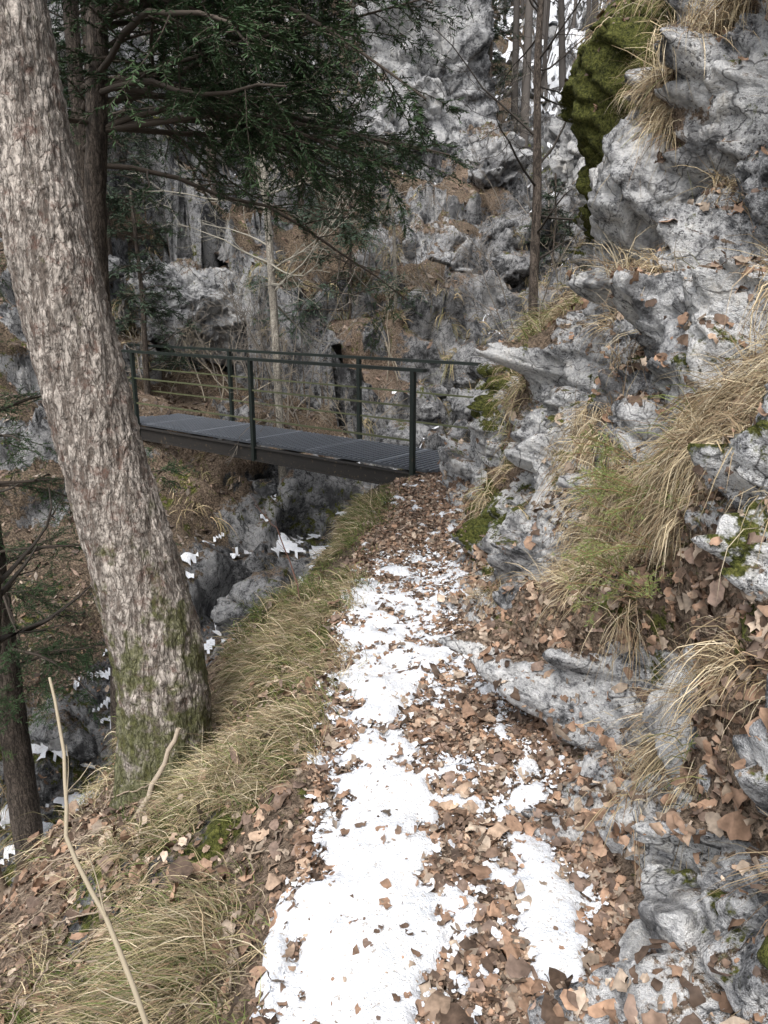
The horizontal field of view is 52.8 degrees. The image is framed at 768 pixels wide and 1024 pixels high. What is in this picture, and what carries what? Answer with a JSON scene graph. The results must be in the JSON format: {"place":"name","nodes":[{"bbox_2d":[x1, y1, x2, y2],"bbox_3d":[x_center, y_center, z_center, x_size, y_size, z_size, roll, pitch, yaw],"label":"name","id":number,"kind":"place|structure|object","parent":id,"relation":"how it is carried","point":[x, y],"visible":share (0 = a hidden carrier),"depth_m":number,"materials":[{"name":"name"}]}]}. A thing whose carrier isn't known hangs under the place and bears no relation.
{"place":"outdoors","nodes":[
{"label":"outdoors","id":0,"kind":"place"},
{"bbox_2d":[0,0,644,1023],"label":"ground","id":1,"kind":"structure","parent":0,"point":[308,502],"depth_m":10.62,"materials":[{"name":"brown plant"}]},
{"bbox_2d":[0,747,15,761],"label":"yew tree","id":2,"kind":"object","parent":1,"relation":"on","point":[8,753],"visible":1,"depth_m":4.15,"materials":[{"name":"green plant"}]},
{"bbox_2d":[0,459,90,652],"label":"leaning tree","id":3,"kind":"object","parent":1,"relation":"on","point":[8,585],"visible":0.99,"depth_m":4.42,"materials":[{"name":"brown plant"}]},
{"bbox_2d":[0,238,123,281],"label":"limestone cliff","id":4,"kind":"structure","parent":1,"relation":"on","point":[115,260],"depth_m":11.89,"materials":[{"name":"grey stone"}]},
{"bbox_2d":[29,709,98,763],"bbox_3d":[-3.058,2.148,7.383,0.694,0.517,0.521,-3,15,-12],"label":"boulder","id":5,"kind":"object","parent":1,"relation":"on","point":[80,742],"visible":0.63,"depth_m":7.21,"materials":[{"name":"grey stone"}]},
{"bbox_2d":[0,727,180,942],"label":"fallen sticks","id":6,"kind":"object","parent":1,"relation":"on","point":[3,886],"visible":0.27,"depth_m":3.23,"materials":[{"name":"beige wood"}]},
{"bbox_2d":[48,677,148,1023],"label":"dead branch","id":7,"kind":"object","parent":1,"relation":"on","point":[125,966],"visible":1,"depth_m":1.83,"materials":[{"name":"beige wood"}]},
{"bbox_2d":[0,240,199,874],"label":"yew tree","id":8,"kind":"object","parent":1,"relation":"on","point":[22,795],"visible":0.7,"depth_m":5.89,"materials":[{"name":"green plant"}]},
{"bbox_2d":[0,0,212,812],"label":"beech tree","id":9,"kind":"object","parent":1,"relation":"on","point":[150,621],"visible":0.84,"depth_m":3.14,"materials":[{"name":"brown plant"}]},
{"bbox_2d":[47,0,179,255],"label":"spruce tree","id":10,"kind":"object","parent":1,"relation":"on","point":[143,154],"visible":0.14,"depth_m":11.97,"materials":[{"name":"green plant"}]},
{"bbox_2d":[49,1,228,177],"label":"limestone cliff","id":11,"kind":"structure","parent":1,"relation":"on","point":[139,40],"depth_m":13.25,"materials":[{"name":"grey stone"}]},
{"bbox_2d":[106,184,204,394],"bbox_3d":[-3.503,-3.046,11.532,1.680,3.373,2.139,0,15,0],"label":"spruce tree","id":12,"kind":"object","parent":1,"relation":"on","point":[121,200],"visible":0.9,"depth_m":11.30,"materials":[{"name":"green plant"}]},
{"bbox_2d":[0,657,345,1023],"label":"twigs","id":13,"kind":"object","parent":1,"relation":"on","point":[250,859],"visible":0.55,"depth_m":2.55,"materials":[{"name":"brown wood"}]},
{"bbox_2d":[127,258,246,366],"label":"limestone cliff","id":14,"kind":"structure","parent":1,"relation":"on","point":[196,281],"depth_m":12.53,"materials":[{"name":"grey stone"}]},
{"bbox_2d":[138,1,271,200],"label":"spruce tree","id":15,"kind":"object","parent":1,"relation":"on","point":[214,174],"visible":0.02,"depth_m":13.32,"materials":[{"name":"green plant"}]},
{"bbox_2d":[0,452,418,1023],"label":"grass","id":16,"kind":"structure","parent":1,"relation":"on","point":[162,950],"depth_m":2.76,"materials":[{"name":"beige plant"}]},
{"bbox_2d":[210,594,242,635],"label":"boulder","id":17,"kind":"object","parent":1,"relation":"on","point":[213,612],"visible":0.05,"depth_m":8.57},
{"bbox_2d":[213,597,252,636],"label":"boulder","id":18,"kind":"object","parent":1,"relation":"on","point":[225,613],"visible":0.37,"depth_m":8.43,"materials":[{"name":"grey stone"}]},
{"bbox_2d":[119,17,369,481],"bbox_3d":[-1.323,-3.175,10.299,2.996,8.406,3.354,10,18,32],"label":"young ash tree","id":19,"kind":"object","parent":1,"relation":"on","point":[272,284],"visible":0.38,"depth_m":10.08,"materials":[{"name":"grey plant"}]},
{"bbox_2d":[201,2,319,143],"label":"limestone cliff","id":20,"kind":"structure","parent":1,"relation":"on","point":[277,71],"depth_m":14.09,"materials":[{"name":"grey stone"}]},
{"bbox_2d":[249,479,277,498],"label":"boulder","id":21,"kind":"object","parent":1,"relation":"on","point":[264,488],"visible":0.58,"depth_m":10.38,"materials":[{"name":"grey stone"}]},
{"bbox_2d":[56,0,470,359],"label":"yew tree","id":22,"kind":"object","parent":1,"relation":"on","point":[74,58],"visible":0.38,"depth_m":5.35,"materials":[{"name":"green plant"}]},
{"bbox_2d":[229,566,297,611],"bbox_3d":[-1.368,0.977,8.764,0.798,0.687,0.818,0,15,0],"label":"boulder","id":23,"kind":"object","parent":1,"relation":"on","point":[254,583],"visible":0.52,"depth_m":8.51,"materials":[{"name":"grey stone"}]},
{"bbox_2d":[47,0,502,766],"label":"yew tree","id":24,"kind":"object","parent":1,"relation":"on","point":[245,126],"visible":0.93,"depth_m":4.00,"materials":[{"name":"green plant"}]},
{"bbox_2d":[249,493,300,604],"bbox_3d":[-0.618,0.361,4.452,0.408,0.902,0.164,14,20,42],"label":"sapling","id":25,"kind":"object","parent":1,"relation":"on","point":[283,547],"visible":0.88,"depth_m":4.46,"materials":[{"name":"brown plant"}]},
{"bbox_2d":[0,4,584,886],"bbox_3d":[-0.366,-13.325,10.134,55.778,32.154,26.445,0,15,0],"label":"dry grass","id":26,"kind":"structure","parent":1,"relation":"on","point":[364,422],"depth_m":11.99,"materials":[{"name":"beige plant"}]},
{"bbox_2d":[121,343,480,483],"bbox_3d":[-1.558,-1.349,9.556,8.350,1.184,1.065,12,19,38],"label":"footbridge","id":27,"kind":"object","parent":1,"relation":"on","point":[293,445],"visible":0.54,"depth_m":8.94,"materials":[{"name":"metal"}]},
{"bbox_2d":[0,0,607,1023],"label":"snow","id":28,"kind":"structure","parent":1,"relation":"on","point":[370,986],"depth_m":2.23,"materials":[{"name":"white snow"}]},
{"bbox_2d":[251,0,381,233],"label":"spruce tree","id":29,"kind":"object","parent":1,"relation":"on","point":[313,109],"visible":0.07,"depth_m":13.40,"materials":[{"name":"green plant"}]},
{"bbox_2d":[61,0,583,465],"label":"bare shrubs","id":30,"kind":"object","parent":1,"relation":"on","point":[255,343],"visible":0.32,"depth_m":11.71,"materials":[{"name":"brown plant"}]},
{"bbox_2d":[244,128,431,342],"bbox_3d":[-0.751,-2.932,11.907,2.704,5.701,2.771,-9,18,-32],"label":"yew tree","id":31,"kind":"object","parent":1,"relation":"on","point":[350,225],"visible":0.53,"depth_m":11.60,"materials":[{"name":"green plant"}]},
{"bbox_2d":[334,69,427,175],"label":"limestone cliff","id":32,"kind":"structure","parent":1,"relation":"on","point":[379,125],"depth_m":15.60,"materials":[{"name":"grey stone"}]},
{"bbox_2d":[0,0,767,1023],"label":"fallen leaves","id":33,"kind":"object","parent":1,"relation":"on","point":[506,998],"visible":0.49,"depth_m":2.46,"materials":[{"name":"brown plant"}]},
{"bbox_2d":[375,142,398,307],"bbox_3d":[-0.023,-4.216,11.925,0.746,2.774,0.371,-13,20,-39],"label":"dead tree","id":34,"kind":"object","parent":1,"relation":"on","point":[394,258],"visible":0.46,"depth_m":11.93,"materials":[{"name":"wood"}]},
{"bbox_2d":[375,420,433,446],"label":"boulder","id":35,"kind":"object","parent":1,"relation":"on","point":[395,428],"visible":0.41,"depth_m":10.51,"materials":[{"name":"grey stone"}]},
{"bbox_2d":[408,286,439,309],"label":"boulder","id":36,"kind":"object","parent":1,"relation":"on","point":[436,305],"visible":0.31,"depth_m":12.28,"materials":[{"name":"grey stone"}]},
{"bbox_2d":[355,0,499,144],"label":"limestone cliff","id":37,"kind":"structure","parent":1,"relation":"on","point":[471,41],"depth_m":15.84,"materials":[{"name":"grey stone"}]},
{"bbox_2d":[251,544,608,1023],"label":"snow crumbs","id":38,"kind":"object","parent":1,"relation":"on","point":[468,915],"visible":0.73,"depth_m":2.56,"materials":[{"name":"white snow"}]},
{"bbox_2d":[417,400,442,420],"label":"boulder","id":39,"kind":"object","parent":1,"relation":"on","point":[429,411],"visible":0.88,"depth_m":10.92,"materials":[{"name":"grey stone"}]},
{"bbox_2d":[426,384,447,399],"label":"boulder","id":40,"kind":"object","parent":1,"relation":"on","point":[438,388],"visible":0.56,"depth_m":11.38,"materials":[{"name":"grey stone"}]},
{"bbox_2d":[399,209,477,275],"bbox_3d":[0.853,-4.377,13.980,1.734,2.045,1.619,-9,17,-30],"label":"rock","id":41,"kind":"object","parent":1,"relation":"on","point":[422,233],"depth_m":13.53,"materials":[{"name":"grey stone"}]},
{"bbox_2d":[451,373,475,389],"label":"boulder","id":42,"kind":"object","parent":1,"relation":"on","point":[461,381],"visible":0.83,"depth_m":11.59,"materials":[{"name":"grey stone"}]},
{"bbox_2d":[447,387,480,420],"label":"boulder","id":43,"kind":"object","parent":1,"relation":"on","point":[459,409],"visible":0.48,"depth_m":10.84,"materials":[{"name":"grey stone"}]},
{"bbox_2d":[323,0,614,146],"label":"distant trees","id":44,"kind":"object","parent":1,"relation":"on","point":[518,15],"visible":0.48,"depth_m":19.57,"materials":[{"name":"grey plant"}]},
{"bbox_2d":[469,389,488,484],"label":"boulder","id":45,"kind":"object","parent":1,"relation":"on","point":[476,451],"visible":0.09,"depth_m":6.08,"materials":[{"name":"stone"}]},
{"bbox_2d":[466,356,494,378],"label":"boulder","id":46,"kind":"object","parent":1,"relation":"on","point":[471,369],"visible":0.32,"depth_m":11.52,"materials":[{"name":"grey stone"}]},
{"bbox_2d":[384,0,588,330],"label":"young beech tree","id":47,"kind":"object","parent":1,"relation":"on","point":[537,216],"visible":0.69,"depth_m":8.24,"materials":[{"name":"brown plant"}]},
{"bbox_2d":[451,121,532,189],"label":"limestone cliff","id":48,"kind":"structure","parent":1,"relation":"on","point":[499,176],"depth_m":15.59,"materials":[{"name":"grey stone"}]},
{"bbox_2d":[489,247,502,260],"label":"boulder","id":49,"kind":"object","parent":1,"relation":"on","point":[495,252],"visible":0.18,"depth_m":14.13,"materials":[{"name":"grey stone"}]},
{"bbox_2d":[478,214,518,239],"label":"boulder","id":50,"kind":"object","parent":1,"relation":"on","point":[497,226],"visible":0.62,"depth_m":14.09,"materials":[{"name":"grey stone"}]},
{"bbox_2d":[488,3,531,132],"bbox_3d":[2.519,-10.355,18.418,2.114,3.502,1.852,0,15,0],"label":"spruce tree","id":51,"kind":"object","parent":1,"relation":"on","point":[496,29],"visible":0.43,"depth_m":18.24,"materials":[{"name":"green plant"}]},
{"bbox_2d":[490,251,529,286],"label":"boulder","id":52,"kind":"object","parent":1,"relation":"on","point":[513,268],"visible":0.83,"depth_m":13.59,"materials":[{"name":"grey stone"}]},
{"bbox_2d":[496,292,527,308],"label":"boulder","id":53,"kind":"object","parent":1,"relation":"on","point":[510,297],"visible":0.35,"depth_m":12.93,"materials":[{"name":"grey stone"}]},
{"bbox_2d":[490,493,534,553],"bbox_3d":[0.819,0.206,4.278,0.461,0.618,0.950,0,15,0],"label":"boulder","id":54,"kind":"object","parent":1,"relation":"on","point":[512,520],"visible":0.13,"depth_m":4.11,"materials":[{"name":"stone"}]},
{"bbox_2d":[489,0,536,59],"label":"spruce tree","id":55,"kind":"object","parent":1,"relation":"on","point":[494,3],"visible":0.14,"depth_m":21.03,"materials":[{"name":"green plant"}]},
{"bbox_2d":[516,173,576,270],"bbox_3d":[2.990,-5.032,13.855,1.239,1.902,0.930,5,16,18],"label":"boulder","id":56,"kind":"object","parent":1,"relation":"on","point":[550,197],"visible":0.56,"depth_m":13.74,"materials":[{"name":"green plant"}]},
{"bbox_2d":[543,177,557,188],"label":"boulder","id":57,"kind":"object","parent":1,"relation":"on","point":[548,181],"visible":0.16,"depth_m":17.79,"materials":[{"name":"grey stone"}]},
{"bbox_2d":[545,240,575,267],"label":"boulder","id":58,"kind":"object","parent":1,"relation":"on","point":[555,257],"visible":0.29,"depth_m":14.06,"materials":[{"name":"grey stone"}]},
{"bbox_2d":[548,105,584,194],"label":"limestone cliff","id":59,"kind":"structure","parent":1,"relation":"on","point":[561,162],"depth_m":16.46,"materials":[{"name":"grey stone"}]},
{"bbox_2d":[573,193,582,213],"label":"boulder","id":60,"kind":"object","parent":1,"relation":"on","point":[579,205],"visible":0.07,"depth_m":15.21,"materials":[{"name":"grey stone"}]},
{"bbox_2d":[437,0,767,1023],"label":"rock face","id":61,"kind":"object","parent":1,"relation":"on","point":[735,118],"visible":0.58,"depth_m":2.76},
{"bbox_2d":[438,0,767,1016],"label":"dry grass","id":62,"kind":"structure","parent":61,"relation":"on","point":[668,460],"depth_m":2.48,"materials":[{"name":"beige plant"}]},
{"bbox_2d":[551,423,695,628],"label":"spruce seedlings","id":63,"kind":"object","parent":61,"relation":"on","point":[622,492],"visible":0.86,"depth_m":2.35,"materials":[{"name":"green plant"}]},
{"bbox_2d":[587,108,706,265],"bbox_3d":[1.245,-1.381,3.587,0.706,0.867,1.109,0,15,0],"label":"boulder","id":64,"kind":"object","parent":61,"relation":"on","point":[609,209],"visible":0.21,"depth_m":3.24,"materials":[{"name":"stone"}]},
{"bbox_2d":[619,850,729,960],"bbox_3d":[0.846,1.068,1.863,0.481,0.630,0.618,10,18,33],"label":"boulder","id":65,"kind":"object","parent":1,"relation":"on","point":[668,911],"visible":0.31,"depth_m":1.71,"materials":[{"name":"stone"}]},
{"bbox_2d":[642,643,710,794],"bbox_3d":[1.044,0.558,1.945,0.673,0.559,0.704,0,15,0],"label":"boulder","id":66,"kind":"object","parent":1,"relation":"on","point":[648,711],"visible":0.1,"depth_m":2.04,"materials":[{"name":"stone"}]}
]}

